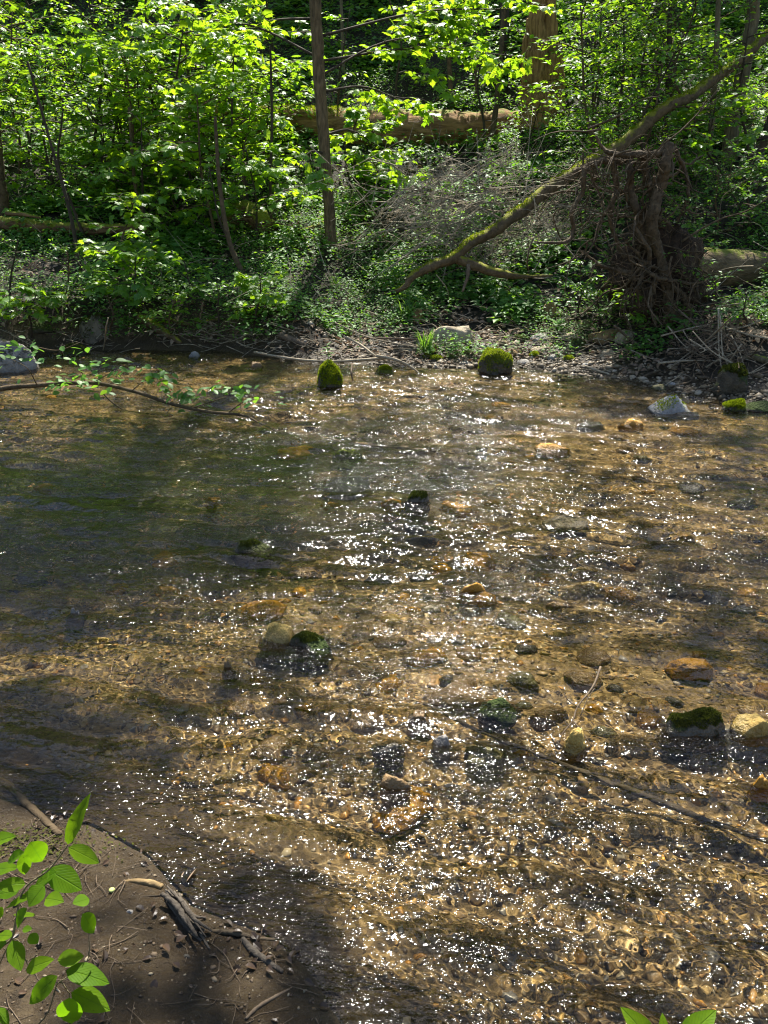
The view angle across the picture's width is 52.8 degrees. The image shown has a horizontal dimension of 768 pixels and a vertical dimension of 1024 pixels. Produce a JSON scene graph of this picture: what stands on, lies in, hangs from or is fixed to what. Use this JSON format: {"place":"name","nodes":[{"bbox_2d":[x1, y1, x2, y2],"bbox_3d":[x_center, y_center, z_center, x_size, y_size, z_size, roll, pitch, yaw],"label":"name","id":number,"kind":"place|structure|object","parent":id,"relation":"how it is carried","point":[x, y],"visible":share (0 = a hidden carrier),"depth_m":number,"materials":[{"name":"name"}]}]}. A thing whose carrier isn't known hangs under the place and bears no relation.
{"place":"outdoors","nodes":[
{"label":"outdoors","id":0,"kind":"place"},
{"bbox_2d":[0,349,767,1023],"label":"water","id":1,"kind":"structure","parent":0,"point":[528,869],"depth_m":2.92,"materials":[{"name":"liquid"}]},
{"bbox_2d":[0,0,767,1023],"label":"ground","id":2,"kind":"structure","parent":0,"point":[164,970],"depth_m":8.74,"materials":[{"name":"soil"}]},
{"bbox_2d":[0,339,38,372],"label":"pale boulder","id":3,"kind":"object","parent":2,"relation":"on","point":[8,365],"visible":0.5,"depth_m":7.68,"materials":[{"name":"stone"}]},
{"bbox_2d":[0,231,54,295],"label":"fine leaved shrub","id":4,"kind":"object","parent":2,"relation":"on","point":[10,277],"visible":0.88,"depth_m":8.34,"materials":[{"name":"green plant"}]},
{"bbox_2d":[0,0,59,101],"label":"maple sapling","id":5,"kind":"object","parent":2,"relation":"on","point":[14,6],"visible":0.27,"depth_m":14.75,"materials":[{"name":"green plant"}]},
{"bbox_2d":[0,48,65,193],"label":"maple sapling","id":6,"kind":"object","parent":2,"relation":"on","point":[14,85],"visible":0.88,"depth_m":10.53,"materials":[{"name":"green plant"}]},
{"bbox_2d":[0,277,68,337],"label":"maple sapling","id":7,"kind":"object","parent":2,"relation":"on","point":[10,302],"visible":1,"depth_m":8.23,"materials":[{"name":"green plant"}]},
{"bbox_2d":[0,35,68,177],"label":"maple sapling","id":8,"kind":"object","parent":2,"relation":"on","point":[24,95],"visible":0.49,"depth_m":11.76,"materials":[{"name":"green plant"}]},
{"bbox_2d":[16,791,62,836],"bbox_3d":[-1.038,0.853,2.255,0.419,0.077,0.048,17,28,35],"label":"stick","id":9,"kind":"object","parent":2,"relation":"on","point":[30,807],"visible":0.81,"depth_m":2.20,"materials":[{"name":"wood"}]},
{"bbox_2d":[0,5,93,172],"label":"leafy shrub","id":10,"kind":"object","parent":2,"relation":"on","point":[30,40],"visible":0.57,"depth_m":11.55,"materials":[{"name":"green plant"}]},
{"bbox_2d":[26,61,82,270],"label":"young tree","id":11,"kind":"object","parent":2,"relation":"on","point":[79,264],"visible":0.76,"depth_m":9.18,"materials":[{"name":"brown plant"}]},
{"bbox_2d":[0,793,109,1023],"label":"leafy sapling","id":12,"kind":"object","parent":2,"relation":"on","point":[87,996],"visible":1,"depth_m":1.15,"materials":[{"name":"green plant"}]},
{"bbox_2d":[0,71,126,237],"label":"leafy shrub","id":13,"kind":"object","parent":2,"relation":"on","point":[57,148],"visible":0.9,"depth_m":9.97,"materials":[{"name":"green plant"}]},
{"bbox_2d":[0,47,127,192],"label":"leafy shrub","id":14,"kind":"object","parent":2,"relation":"on","point":[45,72],"visible":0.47,"depth_m":10.91,"materials":[{"name":"green plant"}]},
{"bbox_2d":[0,815,133,862],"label":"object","id":15,"kind":"object","parent":2,"relation":"on","point":[38,839],"visible":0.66,"depth_m":2.09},
{"bbox_2d":[24,232,111,308],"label":"fine leaved shrub","id":16,"kind":"object","parent":2,"relation":"on","point":[67,286],"visible":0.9,"depth_m":8.52,"materials":[{"name":"green plant"}]},
{"bbox_2d":[0,211,147,242],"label":"decayed log","id":17,"kind":"object","parent":2,"relation":"on","point":[28,222],"visible":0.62,"depth_m":10.47,"materials":[{"name":"brown wood"}]},
{"bbox_2d":[21,54,144,208],"bbox_3d":[-4.306,-5.532,11.287,1.584,2.173,1.503,-19,29,-38],"label":"leafy shrub","id":18,"kind":"object","parent":2,"relation":"on","point":[77,82],"visible":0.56,"depth_m":11.06,"materials":[{"name":"green plant"}]},
{"bbox_2d":[0,0,177,172],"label":"leafy shrub","id":19,"kind":"object","parent":2,"relation":"on","point":[98,19],"visible":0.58,"depth_m":11.25,"materials":[{"name":"green plant"}]},
{"bbox_2d":[78,312,110,343],"bbox_3d":[-3.330,-2.058,8.896,0.484,0.484,0.332,9,24,21],"label":"mossy boulder","id":20,"kind":"object","parent":2,"relation":"on","point":[86,329],"visible":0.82,"depth_m":8.78,"materials":[{"name":"stone"}]},
{"bbox_2d":[56,18,153,148],"bbox_3d":[-4.263,-6.444,12.027,1.614,2.043,1.501,-3,23,-7],"label":"maple sapling","id":21,"kind":"object","parent":2,"relation":"on","point":[64,31],"visible":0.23,"depth_m":11.60,"materials":[{"name":"green plant"}]},
{"bbox_2d":[51,0,165,147],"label":"leafy shrub","id":22,"kind":"object","parent":2,"relation":"on","point":[132,90],"visible":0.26,"depth_m":11.81,"materials":[{"name":"green plant"}]},
{"bbox_2d":[60,98,165,175],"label":"maple sapling","id":23,"kind":"object","parent":2,"relation":"on","point":[90,158],"visible":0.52,"depth_m":11.27,"materials":[{"name":"green plant"}]},
{"bbox_2d":[51,62,182,192],"bbox_3d":[-4.011,-5.550,11.433,2.087,1.907,1.347,-18,28,-37],"label":"leafy shrub","id":24,"kind":"object","parent":2,"relation":"on","point":[80,115],"visible":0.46,"depth_m":11.19,"materials":[{"name":"green plant"}]},
{"bbox_2d":[75,189,168,283],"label":"maple sapling","id":25,"kind":"object","parent":2,"relation":"on","point":[87,250],"visible":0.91,"depth_m":8.83,"materials":[{"name":"green plant"}]},
{"bbox_2d":[82,239,182,314],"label":"maple sapling","id":26,"kind":"object","parent":2,"relation":"on","point":[141,295],"visible":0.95,"depth_m":8.51,"materials":[{"name":"green plant"}]},
{"bbox_2d":[57,37,214,197],"bbox_3d":[-3.429,-5.518,10.945,2.359,2.165,2.089,-14,26,-30],"label":"maple sapling","id":27,"kind":"object","parent":2,"relation":"on","point":[80,52],"visible":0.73,"depth_m":10.62,"materials":[{"name":"green plant"}]},
{"bbox_2d":[0,335,284,421],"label":"overhanging branch","id":28,"kind":"object","parent":2,"relation":"on","point":[149,378],"visible":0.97,"depth_m":6.14,"materials":[{"name":"green plant"}]},
{"bbox_2d":[35,0,251,163],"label":"maple sapling","id":29,"kind":"object","parent":2,"relation":"on","point":[152,3],"visible":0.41,"depth_m":11.45,"materials":[{"name":"green plant"}]},
{"bbox_2d":[91,111,201,237],"bbox_3d":[-3.310,-4.498,10.547,1.410,1.758,2.022,-14,26,-30],"label":"maple sapling","id":30,"kind":"object","parent":2,"relation":"on","point":[130,161],"visible":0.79,"depth_m":10.19,"materials":[{"name":"green plant"}]},
{"bbox_2d":[95,6,217,151],"bbox_3d":[-3.791,-6.896,12.531,2.263,2.392,1.886,13,26,28],"label":"maple sapling","id":31,"kind":"object","parent":2,"relation":"on","point":[143,34],"visible":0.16,"depth_m":12.30,"materials":[{"name":"green plant"}]},
{"bbox_2d":[0,809,326,1023],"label":"fine debris","id":32,"kind":"object","parent":2,"relation":"on","point":[121,962],"visible":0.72,"depth_m":1.76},
{"bbox_2d":[0,810,328,1023],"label":"leaf fragments","id":33,"kind":"object","parent":2,"relation":"on","point":[256,944],"visible":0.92,"depth_m":1.80,"materials":[{"name":"plant"}]},
{"bbox_2d":[0,806,329,1023],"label":"mud crumbs","id":34,"kind":"object","parent":2,"relation":"on","point":[212,967],"visible":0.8,"depth_m":1.76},
{"bbox_2d":[133,287,201,333],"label":"leafy shrub","id":35,"kind":"object","parent":2,"relation":"on","point":[176,309],"visible":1,"depth_m":8.50,"materials":[{"name":"green plant"}]},
{"bbox_2d":[128,161,214,230],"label":"maple sapling","id":36,"kind":"object","parent":2,"relation":"on","point":[187,182],"visible":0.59,"depth_m":10.95,"materials":[{"name":"green plant"}]},
{"bbox_2d":[97,18,264,201],"bbox_3d":[-2.811,-5.751,11.187,2.371,2.495,2.072,-14,27,-31],"label":"maple sapling","id":37,"kind":"object","parent":2,"relation":"on","point":[140,28],"visible":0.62,"depth_m":10.79,"materials":[{"name":"green plant"}]},
{"bbox_2d":[127,89,238,216],"bbox_3d":[-2.703,-5.199,11.308,1.819,1.715,1.700,9,24,21],"label":"leafy shrub","id":38,"kind":"object","parent":2,"relation":"on","point":[159,117],"visible":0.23,"depth_m":10.96,"materials":[{"name":"green plant"}]},
{"bbox_2d":[149,251,220,312],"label":"leafy shrub","id":39,"kind":"object","parent":2,"relation":"on","point":[179,260],"visible":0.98,"depth_m":8.55,"materials":[{"name":"green plant"}]},
{"bbox_2d":[160,885,211,949],"bbox_3d":[-0.472,0.978,1.874,0.054,0.054,0.218,-20,30,-40],"label":"wood stub","id":40,"kind":"object","parent":2,"relation":"on","point":[188,919],"visible":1,"depth_m":1.86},
{"bbox_2d":[145,70,265,245],"bbox_3d":[-2.120,-4.563,10.245,2.110,2.302,1.787,-10,24,-22],"label":"maple sapling","id":41,"kind":"object","parent":2,"relation":"on","point":[197,90],"visible":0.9,"depth_m":9.90,"materials":[{"name":"green plant"}]},
{"bbox_2d":[120,0,299,170],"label":"leafy shrub","id":42,"kind":"object","parent":2,"relation":"on","point":[250,71],"visible":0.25,"depth_m":12.00,"materials":[{"name":"green plant"}]},
{"bbox_2d":[182,167,271,244],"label":"fine leaved shrub","id":43,"kind":"object","parent":2,"relation":"on","point":[215,200],"visible":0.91,"depth_m":9.50,"materials":[{"name":"green plant"}]},
{"bbox_2d":[213,116,244,273],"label":"young tree","id":44,"kind":"object","parent":2,"relation":"on","point":[227,233],"visible":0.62,"depth_m":9.10,"materials":[{"name":"brown plant"}]},
{"bbox_2d":[183,25,297,200],"bbox_3d":[-2.110,-5.445,10.989,1.613,2.328,1.505,14,26,31],"label":"maple sapling","id":45,"kind":"object","parent":2,"relation":"on","point":[252,107],"visible":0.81,"depth_m":10.71,"materials":[{"name":"green plant"}]},
{"bbox_2d":[215,200,277,236],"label":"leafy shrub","id":46,"kind":"object","parent":2,"relation":"on","point":[250,220],"visible":0.45,"depth_m":10.89,"materials":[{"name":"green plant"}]},
{"bbox_2d":[198,97,302,204],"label":"maple sapling","id":47,"kind":"object","parent":2,"relation":"on","point":[278,121],"visible":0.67,"depth_m":10.99,"materials":[{"name":"green plant"}]},
{"bbox_2d":[223,268,292,324],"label":"maple sapling","id":48,"kind":"object","parent":2,"relation":"on","point":[244,282],"visible":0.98,"depth_m":8.26,"materials":[{"name":"green plant"}]},
{"bbox_2d":[209,138,324,245],"bbox_3d":[-1.566,-4.178,10.242,1.638,1.360,1.460,0,22,0],"label":"maple sapling","id":49,"kind":"object","parent":2,"relation":"on","point":[244,169],"visible":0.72,"depth_m":10.09,"materials":[{"name":"green plant"}]},
{"bbox_2d":[226,51,313,167],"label":"maple sapling","id":50,"kind":"object","parent":2,"relation":"on","point":[302,102],"visible":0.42,"depth_m":11.95,"materials":[{"name":"green plant"}]},
{"bbox_2d":[230,43,317,187],"bbox_3d":[-1.598,-5.958,11.727,1.397,2.019,1.471,1,23,2],"label":"leafy shrub","id":51,"kind":"object","parent":2,"relation":"on","point":[297,68],"visible":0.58,"depth_m":11.66,"materials":[{"name":"green plant"}]},
{"bbox_2d":[215,0,335,141],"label":"maple sapling","id":52,"kind":"object","parent":2,"relation":"on","point":[292,34],"visible":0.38,"depth_m":12.68,"materials":[{"name":"green plant"}]},
{"bbox_2d":[263,622,291,643],"bbox_3d":[-0.428,0.559,3.148,0.161,0.248,0.129,0,22,0],"label":"yellow stone","id":53,"kind":"object","parent":2,"relation":"on","point":[276,632],"visible":0.34,"depth_m":3.09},
{"bbox_2d":[290,630,328,648],"bbox_3d":[-0.297,0.593,3.085,0.194,0.262,0.115,11,25,24],"label":"mossy stone","id":54,"kind":"object","parent":2,"relation":"on","point":[306,639],"visible":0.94,"depth_m":3.04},
{"bbox_2d":[317,359,342,386],"bbox_3d":[-0.511,-1.206,7.140,0.225,0.416,0.236,-15,27,-32],"label":"mossy stone","id":55,"kind":"object","parent":2,"relation":"on","point":[330,375],"visible":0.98,"depth_m":7.06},
{"bbox_2d":[300,9,376,106],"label":"leafy shrub","id":56,"kind":"object","parent":2,"relation":"on","point":[332,17],"visible":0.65,"depth_m":13.08,"materials":[{"name":"green plant"}]},
{"bbox_2d":[314,104,374,196],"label":"maple sapling","id":57,"kind":"object","parent":2,"relation":"on","point":[356,113],"visible":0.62,"depth_m":11.53,"materials":[{"name":"green plant"}]},
{"bbox_2d":[163,0,562,249],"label":"tall tree","id":58,"kind":"object","parent":2,"relation":"on","point":[450,28],"visible":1,"depth_m":10.03,"materials":[{"name":"green plant"}]},
{"bbox_2d":[214,103,519,147],"bbox_3d":[-0.099,-6.706,13.533,5.856,0.867,0.933,0,22,0],"label":"rotten log","id":59,"kind":"object","parent":2,"relation":"on","point":[453,120],"visible":0.38,"depth_m":13.22,"materials":[{"name":"brown wood"}]},
{"bbox_2d":[346,104,416,166],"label":"maple sapling","id":60,"kind":"object","parent":2,"relation":"on","point":[384,127],"visible":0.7,"depth_m":12.26,"materials":[{"name":"green plant"}]},
{"bbox_2d":[0,0,767,359],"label":"ground cover","id":61,"kind":"object","parent":2,"relation":"on","point":[502,300],"visible":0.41,"depth_m":10.52,"materials":[{"name":"green plant"}]},
{"bbox_2d":[0,0,767,375],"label":"leaf litter","id":62,"kind":"object","parent":2,"relation":"on","point":[320,330],"visible":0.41,"depth_m":8.84,"materials":[{"name":"plant"}]},
{"bbox_2d":[0,112,767,360],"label":"twig litter","id":63,"kind":"object","parent":2,"relation":"on","point":[243,331],"visible":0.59,"depth_m":8.68,"materials":[{"name":"wood"}]},
{"bbox_2d":[340,149,433,196],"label":"maple sapling","id":64,"kind":"object","parent":2,"relation":"on","point":[367,165],"visible":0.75,"depth_m":11.41,"materials":[{"name":"green plant"}]},
{"bbox_2d":[359,0,439,99],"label":"maple sapling","id":65,"kind":"object","parent":2,"relation":"on","point":[391,12],"visible":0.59,"depth_m":14.37,"materials":[{"name":"green plant"}]},
{"bbox_2d":[283,93,671,288],"bbox_3d":[1.288,-3.745,9.591,5.008,2.522,2.181,0,22,0],"label":"brush pile","id":66,"kind":"object","parent":2,"relation":"on","point":[467,204],"visible":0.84,"depth_m":9.44,"materials":[{"name":"wood"}]},
{"bbox_2d":[445,21,517,143],"bbox_3d":[1.616,-7.047,12.877,1.423,1.888,1.495,13,26,28],"label":"fine leaved shrub","id":67,"kind":"object","parent":2,"relation":"on","point":[488,93],"visible":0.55,"depth_m":12.70,"materials":[{"name":"green plant"}]},
{"bbox_2d":[478,347,512,374],"bbox_3d":[1.102,-1.438,7.685,0.282,0.398,0.326,-17,28,-35],"label":"mossy boulder","id":68,"kind":"object","parent":2,"relation":"on","point":[494,361],"visible":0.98,"depth_m":7.58,"materials":[{"name":"plant"}]},
{"bbox_2d":[489,5,505,144],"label":"young tree","id":69,"kind":"object","parent":2,"relation":"on","point":[496,105],"visible":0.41,"depth_m":12.85,"materials":[{"name":"brown plant"}]},
{"bbox_2d":[265,289,767,403],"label":"shingle","id":70,"kind":"object","parent":2,"relation":"on","point":[758,396],"visible":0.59,"depth_m":7.83,"materials":[{"name":"gravel"}]},
{"bbox_2d":[430,325,473,347],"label":"tan slab","id":71,"kind":"structure","parent":70,"relation":"on","point":[462,331],"depth_m":8.29,"materials":[{"name":"stone"}]},
{"bbox_2d":[498,92,575,162],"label":"fine leaved shrub","id":72,"kind":"object","parent":2,"relation":"on","point":[534,134],"visible":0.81,"depth_m":11.69,"materials":[{"name":"green plant"}]},
{"bbox_2d":[518,0,565,130],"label":"broken snag","id":73,"kind":"object","parent":2,"relation":"on","point":[540,24],"visible":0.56,"depth_m":12.56,"materials":[{"name":"brown wood"}]},
{"bbox_2d":[546,257,601,317],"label":"fine leaved shrub","id":74,"kind":"object","parent":2,"relation":"on","point":[575,284],"visible":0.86,"depth_m":8.40,"materials":[{"name":"green plant"}]},
{"bbox_2d":[395,28,767,292],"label":"leaning limb","id":75,"kind":"object","parent":2,"relation":"on","point":[646,123],"visible":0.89,"depth_m":9.14,"materials":[{"name":"brown plant"}]},
{"bbox_2d":[494,0,676,188],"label":"leafy shrub","id":76,"kind":"object","parent":2,"relation":"on","point":[581,23],"visible":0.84,"depth_m":9.98,"materials":[{"name":"green plant"}]},
{"bbox_2d":[533,0,650,139],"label":"fine leaved shrub","id":77,"kind":"object","parent":2,"relation":"on","point":[598,72],"visible":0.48,"depth_m":11.22,"materials":[{"name":"green plant"}]},
{"bbox_2d":[540,0,649,142],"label":"leafy shrub","id":78,"kind":"object","parent":2,"relation":"on","point":[588,13],"visible":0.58,"depth_m":11.26,"materials":[{"name":"green plant"}]},
{"bbox_2d":[540,0,651,108],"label":"fine leaved shrub","id":79,"kind":"object","parent":2,"relation":"on","point":[578,59],"visible":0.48,"depth_m":12.29,"materials":[{"name":"green plant"}]},
{"bbox_2d":[562,88,643,169],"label":"fine leaved shrub","id":80,"kind":"object","parent":2,"relation":"on","point":[603,118],"visible":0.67,"depth_m":10.24,"materials":[{"name":"green plant"}]},
{"bbox_2d":[544,0,710,138],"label":"fine leaved shrub","id":81,"kind":"object","parent":2,"relation":"on","point":[623,30],"visible":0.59,"depth_m":10.56,"materials":[{"name":"green plant"}]},
{"bbox_2d":[521,39,767,357],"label":"uprooted tree","id":82,"kind":"object","parent":2,"relation":"on","point":[637,265],"visible":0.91,"depth_m":7.58,"materials":[{"name":"brown plant"}]},
{"bbox_2d":[566,0,726,136],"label":"leafy shrub","id":83,"kind":"object","parent":2,"relation":"on","point":[643,56],"visible":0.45,"depth_m":10.82,"materials":[{"name":"green plant"}]},
{"bbox_2d":[571,15,747,207],"bbox_3d":[3.419,-4.886,9.660,2.119,2.138,2.268,7,24,17],"label":"leafy shrub","id":84,"kind":"object","parent":2,"relation":"on","point":[638,60],"visible":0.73,"depth_m":9.43,"materials":[{"name":"green plant"}]},
{"bbox_2d":[594,23,732,200],"bbox_3d":[3.314,-4.831,9.394,1.518,2.083,1.441,-3,23,-6],"label":"leafy shrub","id":85,"kind":"object","parent":2,"relation":"on","point":[676,80],"visible":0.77,"depth_m":9.31,"materials":[{"name":"green plant"}]},
{"bbox_2d":[621,1007,715,1023],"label":"leafy sapling","id":86,"kind":"object","parent":2,"relation":"on","point":[698,1017],"visible":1,"depth_m":1.13,"materials":[{"name":"green plant"}]},
{"bbox_2d":[648,394,689,413],"bbox_3d":[2.363,-0.795,6.336,0.407,0.363,0.285,0,22,0],"label":"pale boulder","id":87,"kind":"object","parent":2,"relation":"on","point":[671,404],"visible":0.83,"depth_m":6.26,"materials":[{"name":"grey stone"}]},
{"bbox_2d":[618,0,720,142],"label":"leafy shrub","id":88,"kind":"object","parent":2,"relation":"on","point":[684,31],"visible":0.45,"depth_m":10.87,"materials":[{"name":"green plant"}]},
{"bbox_2d":[603,5,736,148],"bbox_3d":[4.120,-6.231,11.214,1.659,1.914,1.696,7,24,17],"label":"fine leaved shrub","id":89,"kind":"object","parent":2,"relation":"on","point":[687,19],"visible":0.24,"depth_m":10.91,"materials":[{"name":"green plant"}]},
{"bbox_2d":[604,0,759,156],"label":"fine leaved shrub","id":90,"kind":"object","parent":2,"relation":"on","point":[676,87],"visible":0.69,"depth_m":10.13,"materials":[{"name":"green plant"}]},
{"bbox_2d":[619,0,762,111],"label":"leafy shrub","id":91,"kind":"object","parent":2,"relation":"on","point":[699,33],"visible":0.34,"depth_m":11.34,"materials":[{"name":"green plant"}]},
{"bbox_2d":[665,706,724,736],"bbox_3d":[1.033,0.773,2.607,0.257,0.260,0.149,-8,24,-18],"label":"mossy boulder","id":92,"kind":"object","parent":2,"relation":"on","point":[704,721],"visible":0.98,"depth_m":2.56,"materials":[{"name":"plant"}]},
{"bbox_2d":[649,239,743,310],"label":"fine leaved shrub","id":93,"kind":"object","parent":2,"relation":"on","point":[712,244],"visible":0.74,"depth_m":7.56,"materials":[{"name":"green plant"}]},
{"bbox_2d":[627,289,767,391],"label":"driftwood pile","id":94,"kind":"object","parent":2,"relation":"on","point":[696,347],"visible":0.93,"depth_m":7.18,"materials":[{"name":"wood"}]},
{"bbox_2d":[648,86,767,189],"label":"maple sapling","id":95,"kind":"object","parent":2,"relation":"on","point":[737,102],"visible":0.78,"depth_m":9.39,"materials":[{"name":"green plant"}]},
{"bbox_2d":[705,0,720,172],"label":"young tree","id":96,"kind":"object","parent":2,"relation":"on","point":[717,16],"visible":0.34,"depth_m":10.02,"materials":[{"name":"brown plant"}]},
{"bbox_2d":[666,159,764,234],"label":"fine leaved shrub","id":97,"kind":"object","parent":2,"relation":"on","point":[718,185],"visible":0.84,"depth_m":8.72,"materials":[{"name":"green plant"}]},
{"bbox_2d":[670,0,767,161],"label":"leafy shrub","id":98,"kind":"object","parent":2,"relation":"on","point":[763,59],"visible":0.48,"depth_m":9.93,"materials":[{"name":"green plant"}]},
{"bbox_2d":[692,129,767,226],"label":"fine leaved shrub","id":99,"kind":"object","parent":2,"relation":"on","point":[743,167],"visible":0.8,"depth_m":8.78,"materials":[{"name":"green plant"}]},
{"bbox_2d":[712,362,748,395],"bbox_3d":[3.004,-1.129,6.735,0.296,0.374,0.267,0,22,0],"label":"mossy boulder","id":100,"kind":"object","parent":2,"relation":"on","point":[732,378],"visible":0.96,"depth_m":6.63,"materials":[{"name":"stone"}]},
{"bbox_2d":[704,285,767,331],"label":"fine leaved shrub","id":101,"kind":"object","parent":2,"relation":"on","point":[751,298],"visible":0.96,"depth_m":7.17,"materials":[{"name":"green plant"}]},
{"bbox_2d":[707,70,767,221],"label":"fine leaved shrub","id":102,"kind":"object","parent":2,"relation":"on","point":[750,104],"visible":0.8,"depth_m":9.02,"materials":[{"name":"green plant"}]},
{"bbox_2d":[722,0,759,162],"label":"tree","id":103,"kind":"object","parent":2,"relation":"on","point":[730,132],"visible":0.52,"depth_m":10.43,"materials":[{"name":"brown plant"}]},
{"bbox_2d":[731,713,767,737],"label":"boulder","id":104,"kind":"object","parent":2,"relation":"on","point":[750,725],"visible":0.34,"depth_m":2.56,"materials":[{"name":"yellow stone"}]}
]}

